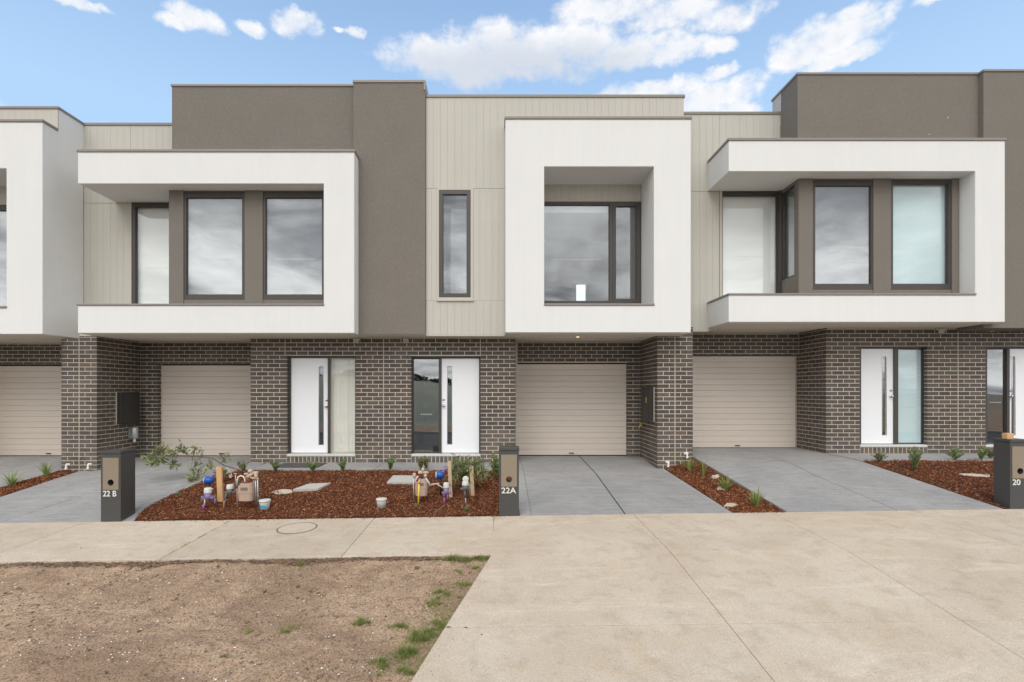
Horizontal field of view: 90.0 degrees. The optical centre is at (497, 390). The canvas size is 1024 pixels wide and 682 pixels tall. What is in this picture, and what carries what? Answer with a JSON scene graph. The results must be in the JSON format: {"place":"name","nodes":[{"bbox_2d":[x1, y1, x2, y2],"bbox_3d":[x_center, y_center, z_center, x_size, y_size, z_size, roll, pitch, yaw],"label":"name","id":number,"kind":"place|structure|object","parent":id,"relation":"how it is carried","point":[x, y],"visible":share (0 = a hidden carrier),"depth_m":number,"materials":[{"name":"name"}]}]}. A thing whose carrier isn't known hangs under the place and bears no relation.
{"place":"outdoors","nodes":[
{"label":"outdoors","id":0,"kind":"place"},
{"bbox_2d":[0,456,61,486],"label":"driveway","id":1,"kind":"structure","parent":0,"point":[21,464],"depth_m":10.78,"materials":[{"name":"grey concrete"}]},
{"bbox_2d":[0,470,77,496],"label":"garden bed","id":2,"kind":"object","parent":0,"point":[33,483],"visible":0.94,"depth_m":9.42,"materials":[{"name":"brown wood"}]},
{"bbox_2d":[2,471,26,484],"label":"strap plant","id":3,"kind":"object","parent":2,"relation":"on","point":[13,480],"visible":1,"depth_m":9.39,"materials":[{"name":"green plant"}]},
{"bbox_2d":[31,461,56,474],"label":"strap plant","id":4,"kind":"object","parent":2,"relation":"on","point":[46,471],"visible":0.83,"depth_m":9.97,"materials":[{"name":"green plant"}]},
{"bbox_2d":[0,456,264,522],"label":"driveway","id":5,"kind":"structure","parent":0,"point":[74,497],"depth_m":8.78,"materials":[{"name":"grey concrete"}]},
{"bbox_2d":[100,449,135,521],"bbox_3d":[-5.626,1.412,7.599,0.300,1.060,0.318,0,0,0],"label":"letterbox","id":6,"kind":"object","parent":5,"relation":"on","point":[117,485],"visible":1,"depth_m":7.45,"materials":[{"name":"grey paint"}]},
{"bbox_2d":[0,557,488,681],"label":"dirt verge","id":7,"kind":"structure","parent":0,"point":[178,636],"depth_m":4.64,"materials":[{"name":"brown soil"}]},
{"bbox_2d":[0,556,471,568],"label":"dry roots","id":8,"kind":"object","parent":7,"relation":"on","point":[284,562],"visible":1,"depth_m":5.81,"materials":[{"name":"dry plant roots"},{"name":"dirt"}]},
{"bbox_2d":[0,559,482,681],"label":"soil clods","id":9,"kind":"object","parent":7,"relation":"on","point":[258,633],"visible":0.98,"depth_m":4.77,"materials":[{"name":"brown soil"}]},
{"bbox_2d":[279,624,299,632],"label":"grass tuft","id":10,"kind":"object","parent":7,"relation":"on","point":[287,630],"visible":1,"depth_m":4.44,"materials":[{"name":"green plant"}]},
{"bbox_2d":[337,614,380,629],"bbox_3d":[-1.236,2.035,4.502,0.406,0.098,0.189,0,0,0],"label":"grass tuft","id":11,"kind":"object","parent":7,"relation":"on","point":[358,622],"visible":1,"depth_m":4.51,"materials":[{"name":"green plant"}]},
{"bbox_2d":[366,653,393,675],"bbox_3d":[-0.871,2.094,3.969,0.329,0.090,0.219,0,0,-33],"label":"grass tuft","id":12,"kind":"object","parent":7,"relation":"on","point":[379,660],"visible":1,"depth_m":3.95,"materials":[{"name":"green plant"}]},
{"bbox_2d":[379,619,414,630],"bbox_3d":[-0.885,2.043,4.475,0.428,0.078,0.199,0,0,0],"label":"grass tuft","id":13,"kind":"object","parent":7,"relation":"on","point":[400,624],"visible":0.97,"depth_m":4.46,"materials":[{"name":"green plant"}]},
{"bbox_2d":[395,662,416,677],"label":"grass tuft","id":14,"kind":"object","parent":7,"relation":"on","point":[410,672],"visible":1,"depth_m":3.85,"materials":[{"name":"green plant"}]},
{"bbox_2d":[388,638,425,666],"bbox_3d":[-0.710,2.085,4.094,0.316,0.111,0.282,0,0,44],"label":"grass tuft","id":15,"kind":"object","parent":7,"relation":"on","point":[407,653],"visible":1,"depth_m":4.10,"materials":[{"name":"green plant"}]},
{"bbox_2d":[392,623,441,647],"bbox_3d":[-0.688,2.061,4.336,0.506,0.118,0.422,0,0,0],"label":"grass tuft","id":16,"kind":"object","parent":7,"relation":"on","point":[413,633],"visible":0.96,"depth_m":4.33,"materials":[{"name":"green plant"}]},
{"bbox_2d":[422,617,449,630],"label":"grass tuft","id":17,"kind":"object","parent":7,"relation":"on","point":[439,624],"visible":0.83,"depth_m":4.48,"materials":[{"name":"green plant"}]},
{"bbox_2d":[424,595,453,609],"bbox_3d":[-0.566,2.012,4.817,0.342,0.092,0.268,0,0,32],"label":"grass tuft","id":18,"kind":"object","parent":7,"relation":"on","point":[434,601],"visible":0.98,"depth_m":4.85,"materials":[{"name":"green plant"}]},
{"bbox_2d":[433,587,457,600],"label":"grass tuft","id":19,"kind":"object","parent":7,"relation":"on","point":[439,591],"visible":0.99,"depth_m":5.01,"materials":[{"name":"green plant"}]},
{"bbox_2d":[434,552,475,563],"bbox_3d":[-0.505,1.891,5.795,0.819,0.120,0.351,0,0,17],"label":"grass tuft","id":20,"kind":"object","parent":7,"relation":"on","point":[449,557],"visible":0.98,"depth_m":5.78,"materials":[{"name":"green plant"}]},
{"bbox_2d":[439,578,471,588],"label":"grass tuft","id":21,"kind":"object","parent":7,"relation":"on","point":[465,584],"visible":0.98,"depth_m":5.20,"materials":[{"name":"green plant"}]},
{"bbox_2d":[472,553,490,560],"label":"grass tuft","id":22,"kind":"object","parent":7,"relation":"on","point":[483,557],"visible":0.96,"depth_m":5.84,"materials":[{"name":"green plant"}]},
{"bbox_2d":[0,516,493,564],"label":"footpath","id":23,"kind":"structure","parent":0,"point":[141,541],"depth_m":6.52,"materials":[{"name":"concrete"}]},
{"bbox_2d":[169,521,228,553],"bbox_3d":[-3.871,1.903,6.709,0.052,0.064,1.427,0,0,0],"label":"pavement joint","id":24,"kind":"object","parent":23,"relation":"on","point":[199,537],"visible":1,"depth_m":6.69,"materials":[{"name":"grey concrete"}]},
{"bbox_2d":[276,522,316,533],"bbox_3d":[-2.741,1.882,7.005,0.524,0.018,0.524,0,0,0],"label":"manhole cover","id":25,"kind":"object","parent":23,"relation":"on","point":[300,527],"visible":1,"depth_m":6.99,"materials":[{"name":"concrete"}]},
{"bbox_2d":[147,512,783,521],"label":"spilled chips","id":26,"kind":"object","parent":23,"relation":"on","point":[417,517],"visible":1,"depth_m":7.44,"materials":[{"name":"brown wood"}]},
{"bbox_2d":[135,469,519,520],"bbox_3d":[-2.566,1.718,8.560,5.781,0.418,2.180,0,0,0],"label":"garden bed","id":27,"kind":"object","parent":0,"point":[315,509],"visible":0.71,"depth_m":8.06,"materials":[{"name":"brown wood"}]},
{"bbox_2d":[140,438,249,482],"bbox_3d":[-5.379,1.257,9.163,1.976,0.809,0.538,0,0,0],"label":"sapling","id":28,"kind":"object","parent":27,"relation":"on","point":[156,461],"visible":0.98,"depth_m":9.14,"materials":[{"name":"green plant"}]},
{"bbox_2d":[201,487,215,508],"bbox_3d":[-4.456,1.677,7.887,0.212,0.353,0.117,0,0,24],"label":"water meter","id":29,"kind":"object","parent":27,"relation":"on","point":[207,492],"visible":0.98,"depth_m":7.87,"materials":[{"name":"purple plastic"}]},
{"bbox_2d":[203,471,215,486],"bbox_3d":[-4.719,1.543,8.403,0.169,0.440,0.127,0,0,0],"label":"water tap","id":30,"kind":"object","parent":27,"relation":"on","point":[208,480],"visible":0.94,"depth_m":8.37,"materials":[{"name":"blue plastic"}]},
{"bbox_2d":[211,468,226,479],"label":"shrub","id":31,"kind":"object","parent":27,"relation":"on","point":[224,471],"visible":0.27,"depth_m":8.98,"materials":[{"name":"green plant"}]},
{"bbox_2d":[216,467,223,501],"bbox_3d":[-4.420,1.541,8.160,0.110,0.644,0.044,0,0,0],"label":"garden stake","id":32,"kind":"object","parent":27,"relation":"on","point":[220,488],"visible":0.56,"depth_m":8.14,"materials":[{"name":"brown wood"}]},
{"bbox_2d":[223,484,235,502],"bbox_3d":[-4.149,1.627,7.954,0.207,0.328,0.113,0,0,-25],"label":"water meter","id":33,"kind":"object","parent":27,"relation":"on","point":[230,488],"visible":0.91,"depth_m":7.93,"materials":[{"name":"white plastic"}]},
{"bbox_2d":[223,469,258,508],"bbox_3d":[-3.945,1.528,7.873,0.549,0.638,0.182,0,0,0],"label":"gas meter","id":34,"kind":"object","parent":27,"relation":"on","point":[245,490],"visible":1,"depth_m":7.85,"materials":[{"name":"beige metal"}]},
{"bbox_2d":[236,460,248,470],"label":"shrub","id":35,"kind":"object","parent":27,"relation":"on","point":[242,466],"visible":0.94,"depth_m":9.55,"materials":[{"name":"green plant"}]},
{"bbox_2d":[259,498,270,509],"bbox_3d":[-3.557,1.750,7.829,0.174,0.159,0.174,0,0,0],"label":"bucket","id":36,"kind":"object","parent":27,"relation":"on","point":[264,504],"visible":0.99,"depth_m":7.77,"materials":[{"name":"white plastic"}]},
{"bbox_2d":[269,461,279,471],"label":"shrub","id":37,"kind":"object","parent":27,"relation":"on","point":[275,466],"visible":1,"depth_m":9.58,"materials":[{"name":"green plant"}]},
{"bbox_2d":[272,489,292,493],"bbox_3d":[-3.600,1.701,8.526,0.383,0.076,0.183,0,0,0],"label":"flat stone","id":38,"kind":"object","parent":27,"relation":"on","point":[286,491],"visible":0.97,"depth_m":8.52,"materials":[{"name":"beige stone"}]},
{"bbox_2d":[293,483,329,491],"bbox_3d":[-3.155,1.657,8.707,0.560,0.118,0.246,0,0,-6],"label":"pit lid","id":39,"kind":"object","parent":27,"relation":"on","point":[312,487],"visible":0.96,"depth_m":8.63,"materials":[{"name":"concrete"}]},
{"bbox_2d":[306,461,317,471],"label":"shrub","id":40,"kind":"object","parent":27,"relation":"on","point":[313,467],"visible":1,"depth_m":9.54,"materials":[{"name":"green plant"}]},
{"bbox_2d":[337,458,346,470],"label":"shrub","id":41,"kind":"object","parent":27,"relation":"on","point":[342,464],"visible":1,"depth_m":9.57,"materials":[{"name":"green plant"}]},
{"bbox_2d":[376,497,386,508],"bbox_3d":[-1.778,1.731,7.850,0.165,0.149,0.165,0,0,0],"label":"bucket","id":42,"kind":"object","parent":27,"relation":"on","point":[381,502],"visible":1,"depth_m":7.79,"materials":[{"name":"white plastic"}]},
{"bbox_2d":[386,456,395,469],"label":"shrub","id":43,"kind":"object","parent":27,"relation":"on","point":[392,461],"visible":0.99,"depth_m":9.62,"materials":[{"name":"green plant"}]},
{"bbox_2d":[387,475,416,484],"bbox_3d":[-1.682,1.593,9.055,0.472,0.122,0.369,0,0,0],"label":"pit lid","id":44,"kind":"object","parent":27,"relation":"on","point":[401,479],"visible":0.71,"depth_m":9.00,"materials":[{"name":"concrete"}]},
{"bbox_2d":[417,456,424,468],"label":"shrub","id":45,"kind":"object","parent":27,"relation":"on","point":[420,462],"visible":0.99,"depth_m":9.67,"materials":[{"name":"green plant"}]},
{"bbox_2d":[413,467,438,504],"bbox_3d":[-1.117,1.490,7.987,0.420,0.571,0.205,0,0,0],"label":"gas meter","id":46,"kind":"object","parent":27,"relation":"on","point":[422,484],"visible":1,"depth_m":7.94,"materials":[{"name":"beige metal"}]},
{"bbox_2d":[423,457,429,467],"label":"shrub","id":47,"kind":"object","parent":27,"relation":"on","point":[426,462],"visible":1,"depth_m":9.75,"materials":[{"name":"green plant"}]},
{"bbox_2d":[435,465,446,494],"bbox_3d":[-0.909,1.484,8.318,0.187,0.524,0.126,0,0,0],"label":"meter","id":48,"kind":"object","parent":27,"relation":"on","point":[439,475],"visible":0.99,"depth_m":8.28,"materials":[{"name":"blue plastic"}]},
{"bbox_2d":[437,482,450,503],"bbox_3d":[-0.831,1.613,7.961,0.210,0.355,0.098,0,0,0],"label":"water meter","id":49,"kind":"object","parent":27,"relation":"on","point":[445,487],"visible":0.99,"depth_m":7.94,"materials":[{"name":"purple plastic"}]},
{"bbox_2d":[448,461,452,497],"bbox_3d":[-0.762,1.477,8.258,0.081,0.671,0.044,0,0,0],"label":"garden stake","id":50,"kind":"object","parent":27,"relation":"on","point":[450,477],"visible":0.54,"depth_m":8.24,"materials":[{"name":"brown wood"}]},
{"bbox_2d":[460,476,469,502],"bbox_3d":[-0.499,1.565,7.952,0.155,0.463,0.107,0,0,28],"label":"water meter","id":51,"kind":"object","parent":27,"relation":"on","point":[465,484],"visible":0.98,"depth_m":7.94,"materials":[{"name":"metal"}]},
{"bbox_2d":[445,453,491,486],"bbox_3d":[-0.462,1.361,8.610,0.797,0.678,0.817,0,0,0],"label":"sapling","id":52,"kind":"object","parent":27,"relation":"on","point":[462,471],"visible":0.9,"depth_m":8.43,"materials":[{"name":"green plant"}]},
{"bbox_2d":[469,466,474,495],"bbox_3d":[-0.412,1.517,8.335,0.087,0.564,0.044,0,0,0],"label":"garden stake","id":53,"kind":"object","parent":27,"relation":"on","point":[472,484],"visible":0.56,"depth_m":8.31,"materials":[{"name":"brown wood"}]},
{"bbox_2d":[489,450,498,479],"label":"shrub","id":54,"kind":"object","parent":27,"relation":"on","point":[495,466],"visible":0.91,"depth_m":9.07,"materials":[{"name":"green plant"}]},
{"bbox_2d":[499,446,518,515],"bbox_3d":[0.168,1.348,7.579,0.300,1.025,0.278,0,0,0],"label":"letterbox","id":55,"kind":"object","parent":27,"relation":"on","point":[508,488],"visible":1,"depth_m":7.45,"materials":[{"name":"grey paint"}]},
{"bbox_2d":[247,462,491,470],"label":"paving","id":56,"kind":"structure","parent":0,"point":[399,466],"depth_m":10.10,"materials":[{"name":"grey concrete"}]},
{"bbox_2d":[279,463,326,467],"bbox_3d":[-3.935,1.496,10.225,0.870,0.020,0.550,0,0,0],"label":"doormat","id":57,"kind":"object","parent":56,"relation":"on","point":[293,465],"visible":0.77,"depth_m":10.12,"materials":[{"name":"rubber"}]},
{"bbox_2d":[0,0,1023,122],"label":"sky","id":58,"kind":"structure","parent":0,"point":[98,61],"materials":[{"name":"blue"}]},
{"bbox_2d":[519,456,731,515],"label":"driveway","id":59,"kind":"structure","parent":0,"point":[581,485],"depth_m":8.69,"materials":[{"name":"grey concrete"}]},
{"bbox_2d":[411,509,1023,681],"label":"vehicle crossing","id":60,"kind":"object","parent":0,"point":[773,597],"visible":1,"depth_m":4.78,"materials":[{"name":"concrete"}]},
{"bbox_2d":[11,512,1015,676],"bbox_3d":[0.282,1.939,5.409,14.404,0.411,3.983,0,0,0],"label":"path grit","id":61,"kind":"object","parent":60,"relation":"on","point":[544,569],"visible":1,"depth_m":5.33,"materials":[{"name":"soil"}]},
{"bbox_2d":[665,458,782,512],"bbox_3d":[3.784,1.605,9.028,0.785,0.430,3.137,0,0,-1],"label":"garden bed","id":62,"kind":"object","parent":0,"point":[709,481],"visible":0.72,"depth_m":8.55,"materials":[{"name":"brown wood"}]},
{"bbox_2d":[679,454,698,469],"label":"strap plant","id":63,"kind":"object","parent":62,"relation":"on","point":[689,466],"visible":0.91,"depth_m":9.84,"materials":[{"name":"green plant"}]},
{"bbox_2d":[699,462,707,475],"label":"strap plant","id":64,"kind":"object","parent":62,"relation":"on","point":[703,469],"visible":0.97,"depth_m":9.40,"materials":[{"name":"green plant"}]},
{"bbox_2d":[713,473,737,489],"bbox_3d":[3.825,1.531,8.619,0.570,0.298,0.582,0,0,-40],"label":"strap plant","id":65,"kind":"object","parent":62,"relation":"on","point":[726,484],"visible":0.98,"depth_m":8.59,"materials":[{"name":"green plant"}]},
{"bbox_2d":[724,503,735,507],"bbox_3d":[3.549,1.758,7.797,0.253,0.060,0.150,0,0,0],"label":"half buried rock","id":66,"kind":"object","parent":62,"relation":"on","point":[730,504],"visible":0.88,"depth_m":7.77,"materials":[{"name":"beige stone"}]},
{"bbox_2d":[745,485,762,505],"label":"strap plant","id":67,"kind":"object","parent":62,"relation":"on","point":[756,498],"visible":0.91,"depth_m":7.74,"materials":[{"name":"green plant"}]},
{"bbox_2d":[693,448,1001,511],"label":"driveway","id":68,"kind":"structure","parent":0,"point":[793,480],"depth_m":8.62,"materials":[{"name":"grey concrete"}]},
{"bbox_2d":[827,453,992,460],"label":"paving","id":69,"kind":"structure","parent":0,"point":[905,456],"depth_m":10.15,"materials":[{"name":"grey concrete"}]},
{"bbox_2d":[862,459,1005,508],"bbox_3d":[9.420,1.535,8.560,5.160,0.429,2.180,0,0,0],"label":"garden bed","id":70,"kind":"object","parent":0,"point":[929,474],"visible":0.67,"depth_m":8.83,"materials":[{"name":"brown wood"}]},
{"bbox_2d":[871,451,887,461],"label":"shrub","id":71,"kind":"object","parent":70,"relation":"on","point":[878,456],"visible":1,"depth_m":9.59,"materials":[{"name":"green plant"}]},
{"bbox_2d":[908,446,923,469],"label":"shrub","id":72,"kind":"object","parent":70,"relation":"on","point":[915,456],"visible":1,"depth_m":9.03,"materials":[{"name":"green plant"}]},
{"bbox_2d":[944,448,965,459],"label":"shrub","id":73,"kind":"object","parent":70,"relation":"on","point":[954,455],"visible":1,"depth_m":9.70,"materials":[{"name":"green plant"}]},
{"bbox_2d":[959,473,989,476],"bbox_3d":[8.219,1.474,8.828,0.533,0.067,0.126,0,0,12],"label":"flat stone","id":74,"kind":"object","parent":70,"relation":"on","point":[974,475],"visible":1,"depth_m":8.82,"materials":[{"name":"beige stone"}]},
{"bbox_2d":[975,446,990,459],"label":"shrub","id":75,"kind":"object","parent":70,"relation":"on","point":[982,453],"visible":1,"depth_m":9.68,"materials":[{"name":"green plant"}]},
{"bbox_2d":[987,450,992,457],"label":"shrub","id":76,"kind":"object","parent":70,"relation":"on","point":[990,454],"visible":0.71,"depth_m":9.87,"materials":[{"name":"green plant"}]},
{"bbox_2d":[993,438,1023,508],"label":"letterbox","id":77,"kind":"object","parent":70,"relation":"on","point":[1008,473],"visible":0.99,"depth_m":7.47,"materials":[{"name":"grey paint"}]},
{"bbox_2d":[1002,433,1013,438],"bbox_3d":[7.534,0.673,7.560,0.098,0.084,0.080,0,0,0],"label":"wood block","id":78,"kind":"object","parent":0,"point":[1007,435],"depth_m":7.52,"materials":[{"name":"brown wood"}]},
{"label":"ground","id":79,"kind":"structure","parent":0,"visible":0},
{"bbox_2d":[0,106,131,470],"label":"townhouse","id":80,"kind":"structure","parent":79,"relation":"on","point":[41,242],"depth_m":10.32,"materials":[{"name":"paint"}]},
{"bbox_2d":[0,205,6,305],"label":"window","id":81,"kind":"structure","parent":80,"relation":"in","point":[3,208],"depth_m":10.76,"materials":[{"name":"glass"}]},
{"bbox_2d":[0,364,61,455],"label":"garage door","id":82,"kind":"structure","parent":80,"relation":"in","point":[30,396],"depth_m":11.72,"materials":[{"name":"metal"}]},
{"bbox_2d":[76,80,429,470],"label":"townhouse","id":83,"kind":"structure","parent":79,"relation":"on","point":[255,272],"depth_m":10.22,"materials":[{"name":"white paint"}]},
{"bbox_2d":[132,202,168,303],"bbox_3d":[-7.099,-2.786,10.827,1.187,2.370,0.104,0,0,0],"label":"window","id":84,"kind":"structure","parent":83,"relation":"in","point":[150,220],"depth_m":10.87,"materials":[{"name":"glass"}]},
{"bbox_2d":[161,364,250,455],"bbox_3d":[-6.475,0.443,11.739,2.570,2.133,0.082,0,0,0],"label":"garage door","id":85,"kind":"structure","parent":83,"relation":"in","point":[218,424],"depth_m":11.72,"materials":[{"name":"metal"}]},
{"bbox_2d":[184,192,244,299],"bbox_3d":[-5.609,-2.867,10.202,1.209,2.141,0.104,0,0,0],"label":"window","id":86,"kind":"structure","parent":83,"relation":"in","point":[214,222],"depth_m":10.25,"materials":[{"name":"glass"}]},
{"bbox_2d":[263,192,323,299],"bbox_3d":[-4.043,-2.867,10.202,1.203,2.141,0.104,0,0,0],"label":"window","id":87,"kind":"structure","parent":83,"relation":"in","point":[293,222],"depth_m":10.25,"materials":[{"name":"glass"}]},
{"bbox_2d":[291,358,327,452],"bbox_3d":[-3.949,0.319,10.751,0.773,1.986,0.108,0,0,0],"label":"front door","id":88,"kind":"structure","parent":83,"relation":"in","point":[305,372],"depth_m":10.76,"materials":[{"name":"paint"}]},
{"bbox_2d":[383,94,691,468],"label":"townhouse","id":89,"kind":"structure","parent":79,"relation":"on","point":[558,258],"depth_m":10.29,"materials":[{"name":"white paint"}]},
{"bbox_2d":[439,190,470,296],"bbox_3d":[-0.844,-2.908,10.219,0.626,2.125,0.162,0,0,0],"label":"window","id":90,"kind":"structure","parent":89,"relation":"in","point":[460,218],"depth_m":10.29,"materials":[{"name":"glass"}]},
{"bbox_2d":[442,359,478,452],"bbox_3d":[-0.780,0.322,10.751,0.787,1.980,0.108,0,0,0],"label":"front door","id":91,"kind":"structure","parent":89,"relation":"in","point":[465,372],"depth_m":10.76,"materials":[{"name":"paint"}]},
{"bbox_2d":[517,364,625,455],"bbox_3d":[1.702,0.450,11.724,2.525,2.096,0.053,0,0,0],"label":"garage door","id":92,"kind":"structure","parent":89,"relation":"in","point":[548,424],"depth_m":11.72,"materials":[{"name":"metal"}]},
{"bbox_2d":[544,202,612,302],"bbox_3d":[1.589,-2.757,10.740,1.626,2.331,0.160,0,0,0],"label":"window","id":93,"kind":"structure","parent":89,"relation":"in","point":[549,207],"depth_m":10.66,"materials":[{"name":"metal"}]},
{"bbox_2d":[613,202,640,302],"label":"window","id":94,"kind":"structure","parent":89,"relation":"in","point":[633,214],"depth_m":10.66,"materials":[{"name":"metal"}]},
{"bbox_2d":[640,69,1023,464],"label":"townhouse","id":95,"kind":"structure","parent":79,"relation":"on","point":[857,252],"depth_m":10.25,"materials":[{"name":"white paint"}]},
{"bbox_2d":[693,355,795,447],"bbox_3d":[5.531,0.247,11.739,2.602,2.161,0.082,0,0,0],"label":"garage door","id":96,"kind":"structure","parent":95,"relation":"in","point":[739,401],"depth_m":11.72,"materials":[{"name":"metal"}]},
{"bbox_2d":[722,191,777,295],"bbox_3d":[5.313,-3.002,10.827,1.192,2.401,0.104,0,0,0],"label":"window","id":97,"kind":"structure","parent":95,"relation":"in","point":[749,218],"depth_m":10.87,"materials":[{"name":"glass"}]},
{"bbox_2d":[782,185,794,279],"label":"window","id":98,"kind":"structure","parent":95,"relation":"in","point":[790,193],"depth_m":10.63,"materials":[{"name":"metal"}]},
{"bbox_2d":[813,180,872,289],"bbox_3d":[6.841,-3.083,10.202,1.197,2.172,0.104,0,0,0],"label":"window","id":99,"kind":"structure","parent":95,"relation":"in","point":[842,209],"depth_m":10.25,"materials":[{"name":"glass"}]},
{"bbox_2d":[861,349,893,443],"bbox_3d":[7.974,0.124,10.751,0.689,1.991,0.108,0,0,0],"label":"front door","id":100,"kind":"structure","parent":95,"relation":"in","point":[871,359],"depth_m":10.76,"materials":[{"name":"paint"}]},
{"bbox_2d":[891,180,950,289],"bbox_3d":[8.393,-3.083,10.202,1.207,2.172,0.104,0,0,0],"label":"window","id":101,"kind":"structure","parent":95,"relation":"in","point":[920,209],"depth_m":10.25,"materials":[{"name":"glass"}]},
{"bbox_2d":[958,331,1023,452],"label":"townhouse","id":102,"kind":"structure","parent":79,"relation":"on","point":[990,385],"depth_m":10.65,"materials":[{"name":"brick"}]},
{"bbox_2d":[1010,349,1023,438],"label":"front door","id":103,"kind":"structure","parent":102,"relation":"in","point":[1018,354],"depth_m":10.76,"materials":[{"name":"paint"}]}
]}

